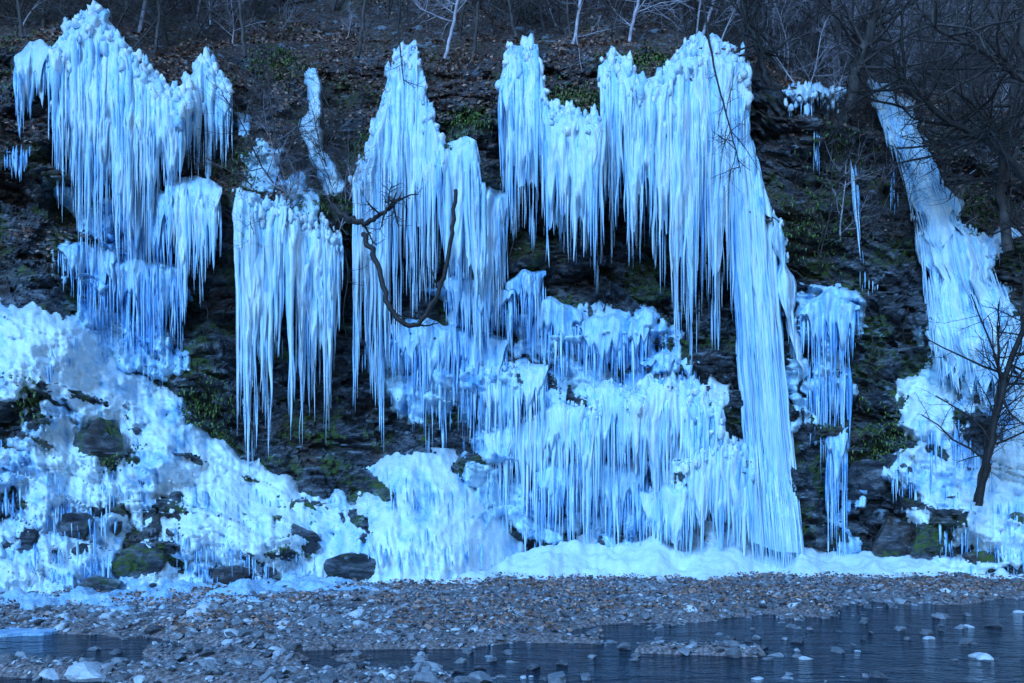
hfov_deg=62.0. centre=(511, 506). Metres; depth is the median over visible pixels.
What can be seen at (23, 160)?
frozen waterfall
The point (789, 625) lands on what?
river stone
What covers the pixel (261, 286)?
frozen waterfall
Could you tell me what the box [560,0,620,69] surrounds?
bare tree
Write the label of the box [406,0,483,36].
sapling
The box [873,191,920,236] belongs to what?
sapling
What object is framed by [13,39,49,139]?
frozen waterfall
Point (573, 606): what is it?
fallen leaves
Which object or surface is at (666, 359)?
frozen waterfall
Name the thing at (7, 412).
boulder
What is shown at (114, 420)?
icicle row
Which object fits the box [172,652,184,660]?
river stone
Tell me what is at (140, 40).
sapling
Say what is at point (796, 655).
river stone
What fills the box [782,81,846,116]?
frozen waterfall
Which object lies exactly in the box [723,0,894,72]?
bare tree
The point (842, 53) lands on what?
bare tree
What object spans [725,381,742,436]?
hanging root
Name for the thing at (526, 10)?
bare tree
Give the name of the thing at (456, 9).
bare tree
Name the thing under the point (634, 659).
river stone
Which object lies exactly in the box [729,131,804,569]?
frozen waterfall
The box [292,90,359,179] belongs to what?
sapling
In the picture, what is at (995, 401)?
bare tree
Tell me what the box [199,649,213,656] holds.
river stone
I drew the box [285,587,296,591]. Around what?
river stone
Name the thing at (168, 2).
bare tree
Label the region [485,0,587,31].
bare tree
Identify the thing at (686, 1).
sapling
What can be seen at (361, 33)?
bare tree
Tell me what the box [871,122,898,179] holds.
sapling
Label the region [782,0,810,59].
bare tree
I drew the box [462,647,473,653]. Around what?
river stone
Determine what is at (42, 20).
bare tree
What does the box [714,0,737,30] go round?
sapling
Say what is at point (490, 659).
river stone
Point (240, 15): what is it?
bare tree
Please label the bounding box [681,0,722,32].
sapling
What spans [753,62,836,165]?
sapling
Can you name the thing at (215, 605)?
river stone
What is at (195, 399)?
fern tuft
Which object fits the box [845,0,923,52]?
bare tree
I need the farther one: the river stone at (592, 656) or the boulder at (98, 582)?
the boulder at (98, 582)
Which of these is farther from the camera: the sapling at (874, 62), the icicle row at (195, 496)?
the sapling at (874, 62)
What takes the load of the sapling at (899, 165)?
on the cliff
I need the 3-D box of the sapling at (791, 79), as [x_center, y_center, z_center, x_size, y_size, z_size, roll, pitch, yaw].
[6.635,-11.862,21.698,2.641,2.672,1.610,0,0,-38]
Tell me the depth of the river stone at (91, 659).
8.30 m
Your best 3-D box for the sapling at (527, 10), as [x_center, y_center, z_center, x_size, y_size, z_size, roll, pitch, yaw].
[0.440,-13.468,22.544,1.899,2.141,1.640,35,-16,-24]
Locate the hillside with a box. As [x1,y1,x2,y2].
[0,0,1022,96]
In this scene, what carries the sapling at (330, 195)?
on the cliff
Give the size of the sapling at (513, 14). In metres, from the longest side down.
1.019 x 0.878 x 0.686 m
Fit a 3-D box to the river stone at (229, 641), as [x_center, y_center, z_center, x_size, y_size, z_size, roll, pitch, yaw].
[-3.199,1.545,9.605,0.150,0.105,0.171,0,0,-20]
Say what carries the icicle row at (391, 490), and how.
hanging from the ice mound at (417, 471)
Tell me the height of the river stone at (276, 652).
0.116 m
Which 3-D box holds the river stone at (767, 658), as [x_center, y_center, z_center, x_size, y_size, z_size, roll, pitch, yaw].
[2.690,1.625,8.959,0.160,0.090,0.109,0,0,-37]
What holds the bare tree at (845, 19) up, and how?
on the hillside
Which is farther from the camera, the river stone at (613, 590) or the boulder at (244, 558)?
the boulder at (244, 558)
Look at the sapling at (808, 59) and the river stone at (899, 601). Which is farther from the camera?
the sapling at (808, 59)
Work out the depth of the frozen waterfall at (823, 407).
20.35 m
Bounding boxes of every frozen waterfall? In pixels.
[4,145,29,180]
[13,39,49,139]
[46,0,197,284]
[58,241,119,325]
[102,254,187,403]
[120,183,172,314]
[165,175,221,320]
[181,47,233,183]
[232,187,288,470]
[286,206,343,449]
[348,40,445,443]
[391,318,507,453]
[440,136,508,366]
[443,275,513,377]
[469,359,547,478]
[482,400,602,551]
[495,33,603,293]
[506,269,545,349]
[526,296,581,387]
[534,459,648,547]
[576,312,649,395]
[584,378,646,505]
[597,31,753,362]
[624,370,725,514]
[640,351,699,397]
[640,480,692,553]
[682,429,756,555]
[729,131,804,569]
[770,207,806,383]
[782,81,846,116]
[800,289,859,404]
[807,359,852,468]
[813,130,819,170]
[825,427,847,557]
[851,165,863,262]
[862,274,877,292]
[867,79,970,259]
[890,171,898,214]
[910,213,1023,408]
[980,243,1002,284]
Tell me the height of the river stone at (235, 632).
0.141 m
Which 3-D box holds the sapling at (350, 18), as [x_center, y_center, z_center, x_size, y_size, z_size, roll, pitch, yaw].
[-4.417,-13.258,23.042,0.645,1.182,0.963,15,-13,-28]
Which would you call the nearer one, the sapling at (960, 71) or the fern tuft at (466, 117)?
the fern tuft at (466, 117)
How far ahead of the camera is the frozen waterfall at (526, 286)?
20.00 m
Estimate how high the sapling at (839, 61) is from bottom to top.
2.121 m
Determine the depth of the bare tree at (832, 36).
27.09 m
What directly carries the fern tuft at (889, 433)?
on the cliff
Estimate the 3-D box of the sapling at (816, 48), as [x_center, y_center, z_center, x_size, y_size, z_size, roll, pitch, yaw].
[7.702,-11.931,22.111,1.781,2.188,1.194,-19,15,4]
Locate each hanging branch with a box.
[329,177,424,245]
[361,189,457,327]
[379,0,425,93]
[702,0,775,204]
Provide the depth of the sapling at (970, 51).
25.09 m
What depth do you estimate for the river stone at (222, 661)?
8.07 m
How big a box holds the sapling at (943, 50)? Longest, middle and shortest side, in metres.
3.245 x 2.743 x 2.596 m
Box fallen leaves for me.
[0,571,1023,633]
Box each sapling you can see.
[0,0,20,19]
[0,0,45,26]
[0,0,60,30]
[23,0,86,26]
[29,0,81,33]
[30,0,73,34]
[64,0,137,30]
[97,0,135,24]
[98,0,132,39]
[113,0,195,52]
[115,0,198,34]
[117,0,169,29]
[172,0,201,34]
[176,0,225,51]
[178,0,234,22]
[179,128,253,187]
[184,0,228,26]
[186,56,306,186]
[189,0,268,42]
[202,0,244,33]
[202,0,263,24]
[203,157,263,235]
[210,202,270,264]
[220,37,279,122]
[221,40,299,161]
[232,68,284,135]
[233,130,282,191]
[238,117,309,207]
[239,116,265,143]
[244,1,268,20]
[264,138,319,238]
[267,1,308,30]
[269,146,320,209]
[271,75,337,158]
[272,80,349,194]
[274,165,323,205]
[279,119,335,182]
[288,40,351,105]
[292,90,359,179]
[296,102,356,184]
[297,135,396,234]
[300,158,356,247]
[318,116,384,197]
[319,57,379,142]
[330,66,378,116]
[339,2,360,35]
[342,0,362,18]
[350,0,395,23]
[367,0,425,38]
[396,0,416,27]
[401,0,433,16]
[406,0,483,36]
[473,0,541,35]
[476,0,507,10]
[483,0,522,29]
[491,0,520,25]
[510,0,552,22]
[518,0,566,34]
[528,0,573,27]
[532,0,577,26]
[543,0,578,33]
[561,1,601,29]
[572,0,649,30]
[587,0,644,41]
[593,0,628,23]
[595,0,634,44]
[599,0,653,27]
[600,0,630,18]
[603,0,668,26]
[609,18,632,39]
[611,0,628,21]
[643,0,683,29]
[662,0,696,19]
[663,0,726,32]
[678,0,751,56]
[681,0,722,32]
[694,0,742,40]
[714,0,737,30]
[718,0,774,39]
[722,0,791,51]
[736,0,777,46]
[741,1,800,84]
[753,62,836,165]
[754,1,800,40]
[761,0,817,64]
[762,0,817,78]
[773,7,838,85]
[781,168,816,223]
[782,39,827,84]
[787,0,888,78]
[791,131,884,255]
[792,1,862,89]
[795,3,834,62]
[796,13,817,58]
[800,89,871,191]
[812,63,851,155]
[813,36,883,75]
[815,41,884,108]
[817,57,878,146]
[817,92,862,152]
[817,124,883,238]
[819,34,885,83]
[821,111,844,172]
[826,123,907,198]
[832,16,903,79]
[838,116,886,172]
[842,63,876,126]
[843,62,880,115]
[847,128,946,237]
[849,94,898,163]
[861,28,894,65]
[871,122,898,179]
[872,28,917,77]
[873,150,918,220]
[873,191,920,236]
[875,45,931,98]
[876,21,908,63]
[877,26,933,78]
[877,117,920,178]
[878,43,920,68]
[880,139,909,180]
[882,54,926,111]
[884,130,931,184]
[886,5,927,78]
[886,173,933,240]
[890,45,978,134]
[890,162,913,188]
[896,15,974,87]
[909,8,998,90]
[911,1,967,90]
[913,31,973,91]
[913,115,976,188]
[923,99,995,201]
[934,56,985,117]
[935,44,979,93]
[945,66,1008,151]
[950,3,1011,77]
[952,74,998,111]
[953,181,993,226]
[954,52,1010,144]
[958,11,1007,75]
[969,119,1023,177]
[979,70,1023,121]
[979,143,1022,211]
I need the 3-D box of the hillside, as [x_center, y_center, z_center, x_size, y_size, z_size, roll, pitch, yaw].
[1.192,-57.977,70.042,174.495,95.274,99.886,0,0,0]
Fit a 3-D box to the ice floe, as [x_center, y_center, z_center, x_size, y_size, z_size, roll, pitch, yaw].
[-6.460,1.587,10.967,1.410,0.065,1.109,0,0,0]
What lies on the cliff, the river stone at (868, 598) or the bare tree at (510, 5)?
the bare tree at (510, 5)
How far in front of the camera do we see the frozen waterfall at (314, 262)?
19.13 m
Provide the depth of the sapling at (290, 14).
23.70 m
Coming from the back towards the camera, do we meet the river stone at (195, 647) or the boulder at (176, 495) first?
the boulder at (176, 495)
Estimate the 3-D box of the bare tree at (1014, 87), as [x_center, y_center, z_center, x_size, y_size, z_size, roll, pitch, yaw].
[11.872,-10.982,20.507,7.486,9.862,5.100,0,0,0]
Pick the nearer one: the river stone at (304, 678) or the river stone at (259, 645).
the river stone at (304, 678)
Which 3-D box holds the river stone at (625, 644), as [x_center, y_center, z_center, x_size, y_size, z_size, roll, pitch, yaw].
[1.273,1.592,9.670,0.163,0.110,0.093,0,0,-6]
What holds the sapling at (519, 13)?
on the hillside
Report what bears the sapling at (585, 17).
on the hillside
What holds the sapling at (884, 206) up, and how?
on the cliff
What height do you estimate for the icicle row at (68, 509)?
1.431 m
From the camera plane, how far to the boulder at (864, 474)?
19.72 m
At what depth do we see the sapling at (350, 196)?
19.32 m
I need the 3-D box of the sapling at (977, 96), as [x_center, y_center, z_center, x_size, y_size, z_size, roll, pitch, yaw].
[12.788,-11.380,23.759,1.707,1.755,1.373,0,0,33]
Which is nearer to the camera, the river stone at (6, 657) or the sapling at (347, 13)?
the river stone at (6, 657)
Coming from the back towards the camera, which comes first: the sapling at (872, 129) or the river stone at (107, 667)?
the sapling at (872, 129)
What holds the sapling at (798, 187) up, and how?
on the cliff
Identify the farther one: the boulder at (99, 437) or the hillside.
the hillside
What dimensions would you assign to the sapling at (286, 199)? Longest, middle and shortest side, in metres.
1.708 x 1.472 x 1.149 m
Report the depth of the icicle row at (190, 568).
16.39 m
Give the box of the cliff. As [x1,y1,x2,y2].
[0,36,1023,590]
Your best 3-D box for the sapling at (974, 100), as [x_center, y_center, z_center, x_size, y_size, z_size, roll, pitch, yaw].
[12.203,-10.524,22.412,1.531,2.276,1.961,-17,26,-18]
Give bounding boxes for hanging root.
[202,301,223,364]
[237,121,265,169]
[341,252,369,336]
[505,216,520,274]
[582,290,617,346]
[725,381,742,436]
[795,211,841,274]
[851,326,883,387]
[890,291,929,347]
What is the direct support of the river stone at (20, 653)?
on the ground
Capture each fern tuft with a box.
[0,30,34,99]
[3,375,43,427]
[82,450,132,479]
[174,359,262,440]
[210,135,264,195]
[216,26,340,89]
[257,186,352,221]
[313,185,352,247]
[343,115,375,175]
[438,103,497,136]
[444,133,466,149]
[482,67,599,114]
[585,41,677,75]
[756,172,873,275]
[794,107,879,197]
[847,385,921,488]
[951,172,1012,234]
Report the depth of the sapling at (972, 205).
21.59 m
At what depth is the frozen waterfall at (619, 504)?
19.78 m
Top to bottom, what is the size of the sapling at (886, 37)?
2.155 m
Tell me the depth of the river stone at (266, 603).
12.72 m
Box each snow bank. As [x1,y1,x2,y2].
[0,573,413,623]
[408,534,874,583]
[859,554,1023,578]
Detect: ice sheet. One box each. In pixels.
[50,185,204,382]
[230,112,319,221]
[298,68,345,195]
[378,269,684,547]
[633,374,765,552]
[781,283,867,554]
[911,199,1023,428]
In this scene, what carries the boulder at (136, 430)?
on the cliff
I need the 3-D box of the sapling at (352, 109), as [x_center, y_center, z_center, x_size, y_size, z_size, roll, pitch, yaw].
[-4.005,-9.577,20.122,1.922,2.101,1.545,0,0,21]
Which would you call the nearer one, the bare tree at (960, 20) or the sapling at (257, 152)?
the sapling at (257, 152)
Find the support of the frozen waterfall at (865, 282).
attached to the cliff
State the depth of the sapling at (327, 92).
21.16 m
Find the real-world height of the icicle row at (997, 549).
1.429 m
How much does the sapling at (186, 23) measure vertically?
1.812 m
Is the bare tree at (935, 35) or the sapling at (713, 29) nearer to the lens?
the sapling at (713, 29)
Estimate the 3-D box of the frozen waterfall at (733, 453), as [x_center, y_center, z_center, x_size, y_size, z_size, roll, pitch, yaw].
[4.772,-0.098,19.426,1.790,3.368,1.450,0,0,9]
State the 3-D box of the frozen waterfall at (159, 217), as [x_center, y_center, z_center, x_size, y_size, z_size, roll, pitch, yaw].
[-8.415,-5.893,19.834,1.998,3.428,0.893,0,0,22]
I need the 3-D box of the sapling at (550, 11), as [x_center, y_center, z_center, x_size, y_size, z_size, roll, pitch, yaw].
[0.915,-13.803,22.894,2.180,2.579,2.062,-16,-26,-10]
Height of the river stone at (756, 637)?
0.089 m
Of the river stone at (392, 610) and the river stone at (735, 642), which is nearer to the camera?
the river stone at (735, 642)
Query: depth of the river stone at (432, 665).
8.43 m
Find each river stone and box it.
[0,653,15,663]
[9,603,19,608]
[15,651,25,656]
[16,614,31,622]
[33,619,44,625]
[39,668,58,679]
[40,606,51,611]
[53,622,66,630]
[54,612,68,617]
[64,661,105,681]
[83,657,95,661]
[87,646,101,650]
[93,612,100,617]
[99,613,111,618]
[100,662,116,671]
[105,673,132,682]
[109,649,122,654]
[111,657,129,663]
[113,662,126,670]
[131,614,138,619]
[133,675,146,682]
[144,625,163,634]
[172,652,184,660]
[173,609,186,615]
[174,633,184,639]
[185,642,203,652]
[186,609,201,616]
[196,603,210,609]
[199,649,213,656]
[201,659,215,666]
[209,667,221,674]
[210,602,221,608]
[216,658,226,663]
[218,623,226,629]
[221,639,234,645]
[224,628,238,637]
[231,659,245,665]
[232,619,245,625]
[236,628,251,635]
[236,655,256,662]
[239,613,255,618]
[243,618,253,624]
[251,630,263,638]
[252,660,265,666]
[254,640,263,649]
[259,671,275,682]
[262,600,272,607]
[262,676,276,682]
[263,649,274,656]
[268,646,281,655]
[275,671,282,677]
[276,620,290,628]
[284,642,302,651]
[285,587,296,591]
[297,676,308,680]
[301,615,320,624]
[312,618,324,626]
[315,630,323,634]
[320,673,336,682]
[324,616,337,624]
[325,669,339,679]
[332,618,352,625]
[342,594,352,599]
[345,603,357,608]
[346,608,364,615]
[346,662,358,668]
[351,651,363,658]
[352,620,365,626]
[357,662,367,668]
[357,673,368,679]
[374,628,381,632]
[376,663,389,668]
[377,669,388,675]
[387,608,397,613]
[405,671,414,679]
[407,634,414,639]
[411,662,425,670]
[412,655,424,661]
[413,671,436,682]
[423,661,442,668]
[442,589,453,593]
[451,668,463,672]
[453,676,466,682]
[454,657,466,662]
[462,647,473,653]
[464,671,492,682]
[474,665,486,668]
[486,657,496,661]
[502,649,512,654]
[526,663,540,669]
[536,591,550,597]
[548,671,566,682]
[556,660,567,665]
[581,673,590,679]
[584,627,601,637]
[588,654,596,658]
[604,588,619,595]
[606,640,617,643]
[614,596,625,601]
[617,610,629,615]
[617,642,630,647]
[619,645,631,649]
[630,657,639,660]
[631,653,639,657]
[637,612,650,619]
[654,576,667,582]
[654,636,664,640]
[678,647,690,655]
[683,605,697,611]
[691,598,702,605]
[722,635,735,640]
[727,647,741,657]
[729,640,739,645]
[731,581,741,587]
[751,676,763,679]
[752,635,760,639]
[762,657,773,659]
[767,653,784,656]
[785,623,797,627]
[787,602,800,608]
[790,638,801,643]
[791,653,802,657]
[798,656,812,659]
[827,585,839,591]
[831,647,844,653]
[832,577,846,582]
[859,595,871,600]
[860,577,871,582]
[869,671,887,677]
[894,598,905,603]
[894,626,906,630]
[920,629,932,634]
[923,636,934,638]
[924,595,932,600]
[931,613,945,618]
[954,572,970,578]
[955,624,964,628]
[959,637,970,643]
[968,652,981,657]
[976,653,993,659]
[984,621,1002,627]
[1010,578,1020,584]
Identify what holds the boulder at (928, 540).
on the cliff
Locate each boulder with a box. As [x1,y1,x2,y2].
[0,401,21,423]
[1,527,38,553]
[11,426,22,431]
[60,512,94,540]
[71,543,87,554]
[72,417,124,457]
[82,574,122,591]
[107,506,125,516]
[111,503,124,509]
[111,521,121,535]
[111,556,132,577]
[120,547,169,578]
[128,427,140,434]
[130,543,147,547]
[149,583,156,587]
[169,491,183,501]
[211,565,254,584]
[240,555,260,566]
[263,567,276,577]
[290,523,315,558]
[306,542,320,552]
[309,530,321,541]
[323,552,375,581]
[847,459,888,499]
[871,508,890,523]
[872,516,911,557]
[881,500,892,508]
[883,454,897,467]
[897,463,912,472]
[910,526,956,557]
[925,444,945,452]
[933,445,948,461]
[962,551,1002,572]
[1009,512,1023,523]
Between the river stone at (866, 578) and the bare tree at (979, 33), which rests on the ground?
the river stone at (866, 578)
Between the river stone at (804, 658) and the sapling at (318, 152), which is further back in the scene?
the sapling at (318, 152)
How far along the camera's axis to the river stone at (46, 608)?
12.31 m
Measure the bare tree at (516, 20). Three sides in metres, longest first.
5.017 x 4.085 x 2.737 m
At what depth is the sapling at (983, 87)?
22.55 m
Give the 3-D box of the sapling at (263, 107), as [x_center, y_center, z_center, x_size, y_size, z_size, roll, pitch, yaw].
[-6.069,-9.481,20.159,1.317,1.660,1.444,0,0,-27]
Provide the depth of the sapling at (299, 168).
19.42 m
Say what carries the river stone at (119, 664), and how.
on the ground
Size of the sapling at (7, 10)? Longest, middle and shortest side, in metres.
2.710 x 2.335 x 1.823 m
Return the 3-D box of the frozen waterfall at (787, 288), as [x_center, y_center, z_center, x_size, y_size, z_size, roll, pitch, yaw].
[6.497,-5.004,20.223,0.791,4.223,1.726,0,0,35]
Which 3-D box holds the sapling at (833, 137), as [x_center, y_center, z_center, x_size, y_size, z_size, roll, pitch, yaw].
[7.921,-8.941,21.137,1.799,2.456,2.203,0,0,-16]
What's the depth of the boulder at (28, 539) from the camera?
15.27 m
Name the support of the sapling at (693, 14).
on the hillside
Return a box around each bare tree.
[0,0,80,37]
[0,0,104,27]
[45,0,133,23]
[67,0,230,44]
[112,0,212,55]
[133,0,172,17]
[137,1,146,34]
[167,0,244,42]
[203,0,259,57]
[332,0,337,11]
[356,0,425,60]
[378,0,428,19]
[408,0,497,59]
[445,0,544,59]
[459,0,479,36]
[459,0,545,38]
[475,0,532,25]
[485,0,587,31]
[492,0,521,26]
[511,0,608,36]
[518,0,572,14]
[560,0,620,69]
[612,0,699,41]
[640,0,789,35]
[651,0,816,78]
[655,0,697,18]
[669,0,859,129]
[677,0,685,31]
[696,0,714,33]
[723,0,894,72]
[725,0,840,79]
[740,0,871,83]
[770,0,920,74]
[771,0,913,61]
[772,0,871,54]
[781,0,843,44]
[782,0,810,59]
[785,2,902,64]
[789,0,1004,167]
[797,1,871,63]
[799,0,883,58]
[805,0,983,80]
[825,0,1023,246]
[830,0,955,64]
[834,0,952,58]
[839,0,1008,74]
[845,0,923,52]
[845,0,991,57]
[849,0,998,84]
[856,0,1023,150]
[864,0,999,63]
[865,0,1017,70]
[868,1,928,61]
[869,0,1017,62]
[877,0,1023,253]
[879,0,1017,72]
[893,199,1023,505]
[903,0,980,73]
[906,0,1007,72]
[915,0,1017,64]
[916,0,976,87]
[921,0,1016,73]
[938,293,1023,501]
[959,0,1016,76]
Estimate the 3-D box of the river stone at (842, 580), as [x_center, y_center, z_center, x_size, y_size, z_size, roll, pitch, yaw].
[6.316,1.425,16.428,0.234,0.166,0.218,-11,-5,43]
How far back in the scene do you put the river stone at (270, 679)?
7.51 m
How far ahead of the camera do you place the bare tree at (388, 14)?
23.91 m
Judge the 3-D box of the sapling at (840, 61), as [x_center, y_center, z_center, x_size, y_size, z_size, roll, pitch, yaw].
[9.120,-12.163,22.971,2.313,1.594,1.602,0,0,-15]
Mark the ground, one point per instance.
(151, 674)
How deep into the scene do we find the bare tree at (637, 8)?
20.91 m
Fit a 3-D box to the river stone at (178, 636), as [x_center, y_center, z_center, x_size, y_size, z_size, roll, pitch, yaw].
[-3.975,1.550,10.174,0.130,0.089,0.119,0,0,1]
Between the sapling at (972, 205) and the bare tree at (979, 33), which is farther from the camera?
the bare tree at (979, 33)
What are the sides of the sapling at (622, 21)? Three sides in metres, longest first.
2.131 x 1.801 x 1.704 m
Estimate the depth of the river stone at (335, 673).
7.69 m
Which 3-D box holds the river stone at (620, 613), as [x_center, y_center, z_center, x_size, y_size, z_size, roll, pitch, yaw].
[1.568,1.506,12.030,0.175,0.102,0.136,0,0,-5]
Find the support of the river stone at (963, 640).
on the ground
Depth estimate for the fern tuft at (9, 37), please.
20.60 m
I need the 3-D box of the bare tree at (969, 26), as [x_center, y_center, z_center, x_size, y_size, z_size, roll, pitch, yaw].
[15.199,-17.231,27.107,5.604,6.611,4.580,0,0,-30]
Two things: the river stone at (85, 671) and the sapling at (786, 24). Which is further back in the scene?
the sapling at (786, 24)
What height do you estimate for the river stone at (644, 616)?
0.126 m
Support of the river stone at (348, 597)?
on the ground
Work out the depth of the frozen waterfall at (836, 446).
19.98 m
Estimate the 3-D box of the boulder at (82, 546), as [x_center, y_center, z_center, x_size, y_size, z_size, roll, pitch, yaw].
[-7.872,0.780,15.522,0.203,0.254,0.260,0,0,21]
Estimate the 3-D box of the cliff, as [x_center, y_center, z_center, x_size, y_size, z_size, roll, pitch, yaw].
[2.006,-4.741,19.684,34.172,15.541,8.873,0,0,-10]
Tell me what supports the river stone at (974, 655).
on the ground
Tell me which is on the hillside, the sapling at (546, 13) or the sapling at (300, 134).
the sapling at (546, 13)
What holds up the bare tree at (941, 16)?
on the hillside
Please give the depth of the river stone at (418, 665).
8.02 m
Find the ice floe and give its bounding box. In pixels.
[0,627,58,636]
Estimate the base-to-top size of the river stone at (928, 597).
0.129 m
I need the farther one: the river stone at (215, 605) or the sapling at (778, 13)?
the sapling at (778, 13)
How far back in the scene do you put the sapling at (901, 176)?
21.52 m
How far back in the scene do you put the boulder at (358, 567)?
16.77 m
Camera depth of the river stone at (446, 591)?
14.68 m
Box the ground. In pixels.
[0,573,1023,682]
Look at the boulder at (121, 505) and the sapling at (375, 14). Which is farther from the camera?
the sapling at (375, 14)
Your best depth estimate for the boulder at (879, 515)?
19.63 m
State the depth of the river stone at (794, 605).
12.61 m
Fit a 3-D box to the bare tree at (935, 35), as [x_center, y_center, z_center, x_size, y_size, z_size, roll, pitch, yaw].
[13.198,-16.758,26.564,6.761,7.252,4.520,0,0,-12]
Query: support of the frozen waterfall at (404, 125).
attached to the cliff
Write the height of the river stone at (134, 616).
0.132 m
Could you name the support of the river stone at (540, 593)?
on the ground
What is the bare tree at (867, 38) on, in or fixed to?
on the cliff
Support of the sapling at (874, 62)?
on the hillside
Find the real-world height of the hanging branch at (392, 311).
2.799 m
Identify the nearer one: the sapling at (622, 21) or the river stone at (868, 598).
the river stone at (868, 598)
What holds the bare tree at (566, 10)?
on the hillside
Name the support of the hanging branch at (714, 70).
hanging from the cliff
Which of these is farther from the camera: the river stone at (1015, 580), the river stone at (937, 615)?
the river stone at (1015, 580)
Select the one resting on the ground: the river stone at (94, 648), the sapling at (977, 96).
the river stone at (94, 648)
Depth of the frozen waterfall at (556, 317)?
20.28 m
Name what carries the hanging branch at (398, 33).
hanging from the cliff
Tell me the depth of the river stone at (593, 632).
10.07 m
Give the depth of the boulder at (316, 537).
17.61 m
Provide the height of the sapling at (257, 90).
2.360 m
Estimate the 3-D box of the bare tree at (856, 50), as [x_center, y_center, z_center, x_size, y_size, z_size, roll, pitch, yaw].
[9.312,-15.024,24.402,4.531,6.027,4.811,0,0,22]
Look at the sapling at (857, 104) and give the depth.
21.80 m
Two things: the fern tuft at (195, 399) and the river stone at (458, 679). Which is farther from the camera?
the fern tuft at (195, 399)
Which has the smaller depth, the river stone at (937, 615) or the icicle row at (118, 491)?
the river stone at (937, 615)
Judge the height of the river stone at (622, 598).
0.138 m
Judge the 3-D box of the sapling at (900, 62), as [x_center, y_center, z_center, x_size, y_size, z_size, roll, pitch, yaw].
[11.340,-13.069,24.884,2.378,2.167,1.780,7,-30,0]
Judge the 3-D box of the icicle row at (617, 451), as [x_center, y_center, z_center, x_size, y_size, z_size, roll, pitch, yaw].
[0.842,-1.472,20.075,3.386,2.405,0.815,0,0,8]
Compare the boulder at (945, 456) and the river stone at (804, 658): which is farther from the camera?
the boulder at (945, 456)
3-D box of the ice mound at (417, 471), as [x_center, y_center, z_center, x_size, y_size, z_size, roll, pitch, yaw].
[-1.960,0.398,18.995,3.525,3.692,5.204,0,0,30]
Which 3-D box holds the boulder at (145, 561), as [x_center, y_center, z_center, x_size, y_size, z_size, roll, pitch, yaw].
[-6.791,1.071,15.926,0.702,0.672,0.900,0,0,0]
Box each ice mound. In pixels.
[0,298,373,557]
[0,399,406,594]
[314,446,526,583]
[881,227,1023,577]
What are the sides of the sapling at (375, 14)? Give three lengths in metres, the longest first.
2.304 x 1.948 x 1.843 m
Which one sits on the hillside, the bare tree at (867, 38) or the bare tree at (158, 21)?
the bare tree at (158, 21)
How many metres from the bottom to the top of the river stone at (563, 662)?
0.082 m
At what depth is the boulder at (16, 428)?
16.77 m
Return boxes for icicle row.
[0,439,59,505]
[1,485,117,551]
[23,348,53,398]
[29,535,110,593]
[66,359,137,454]
[101,472,147,514]
[174,514,259,573]
[181,482,285,527]
[184,549,314,582]
[365,512,482,581]
[390,473,467,530]
[480,403,619,477]
[892,460,958,534]
[920,420,1017,501]
[939,494,1023,560]
[940,531,1023,575]
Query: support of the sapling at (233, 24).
on the hillside
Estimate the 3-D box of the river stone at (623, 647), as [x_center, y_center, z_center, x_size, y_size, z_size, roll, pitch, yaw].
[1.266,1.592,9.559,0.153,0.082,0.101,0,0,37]
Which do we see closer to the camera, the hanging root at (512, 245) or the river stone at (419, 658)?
the river stone at (419, 658)
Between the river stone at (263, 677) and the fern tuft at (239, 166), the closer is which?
the river stone at (263, 677)
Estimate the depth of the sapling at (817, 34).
21.41 m
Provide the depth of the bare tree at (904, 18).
26.31 m
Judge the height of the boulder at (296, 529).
0.863 m
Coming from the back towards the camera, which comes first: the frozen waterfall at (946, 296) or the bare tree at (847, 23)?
the bare tree at (847, 23)
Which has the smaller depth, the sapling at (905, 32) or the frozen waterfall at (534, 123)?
the frozen waterfall at (534, 123)
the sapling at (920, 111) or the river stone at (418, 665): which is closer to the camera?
the river stone at (418, 665)
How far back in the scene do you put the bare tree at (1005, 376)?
17.07 m
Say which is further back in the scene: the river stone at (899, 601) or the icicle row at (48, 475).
the icicle row at (48, 475)
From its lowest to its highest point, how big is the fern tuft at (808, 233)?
2.571 m
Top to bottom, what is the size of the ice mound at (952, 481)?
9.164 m
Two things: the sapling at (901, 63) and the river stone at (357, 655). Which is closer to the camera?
the river stone at (357, 655)
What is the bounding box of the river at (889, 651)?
[0,598,1023,682]
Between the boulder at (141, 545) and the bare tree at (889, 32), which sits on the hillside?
the bare tree at (889, 32)
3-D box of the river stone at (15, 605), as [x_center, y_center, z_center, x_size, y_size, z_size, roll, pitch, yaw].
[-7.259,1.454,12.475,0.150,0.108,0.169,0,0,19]
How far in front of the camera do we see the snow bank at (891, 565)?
18.11 m
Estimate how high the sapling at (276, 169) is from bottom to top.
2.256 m
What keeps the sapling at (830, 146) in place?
on the cliff
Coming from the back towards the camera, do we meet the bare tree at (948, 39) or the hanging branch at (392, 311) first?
the bare tree at (948, 39)
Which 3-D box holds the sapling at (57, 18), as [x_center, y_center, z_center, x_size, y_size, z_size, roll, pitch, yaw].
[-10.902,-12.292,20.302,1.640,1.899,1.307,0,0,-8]
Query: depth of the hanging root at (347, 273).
19.37 m
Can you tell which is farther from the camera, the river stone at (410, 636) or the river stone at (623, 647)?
the river stone at (410, 636)
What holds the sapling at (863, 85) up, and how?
on the cliff
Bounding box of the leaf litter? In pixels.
[0,0,1023,259]
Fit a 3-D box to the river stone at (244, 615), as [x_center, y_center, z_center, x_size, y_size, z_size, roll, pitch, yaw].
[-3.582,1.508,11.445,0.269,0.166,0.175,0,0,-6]

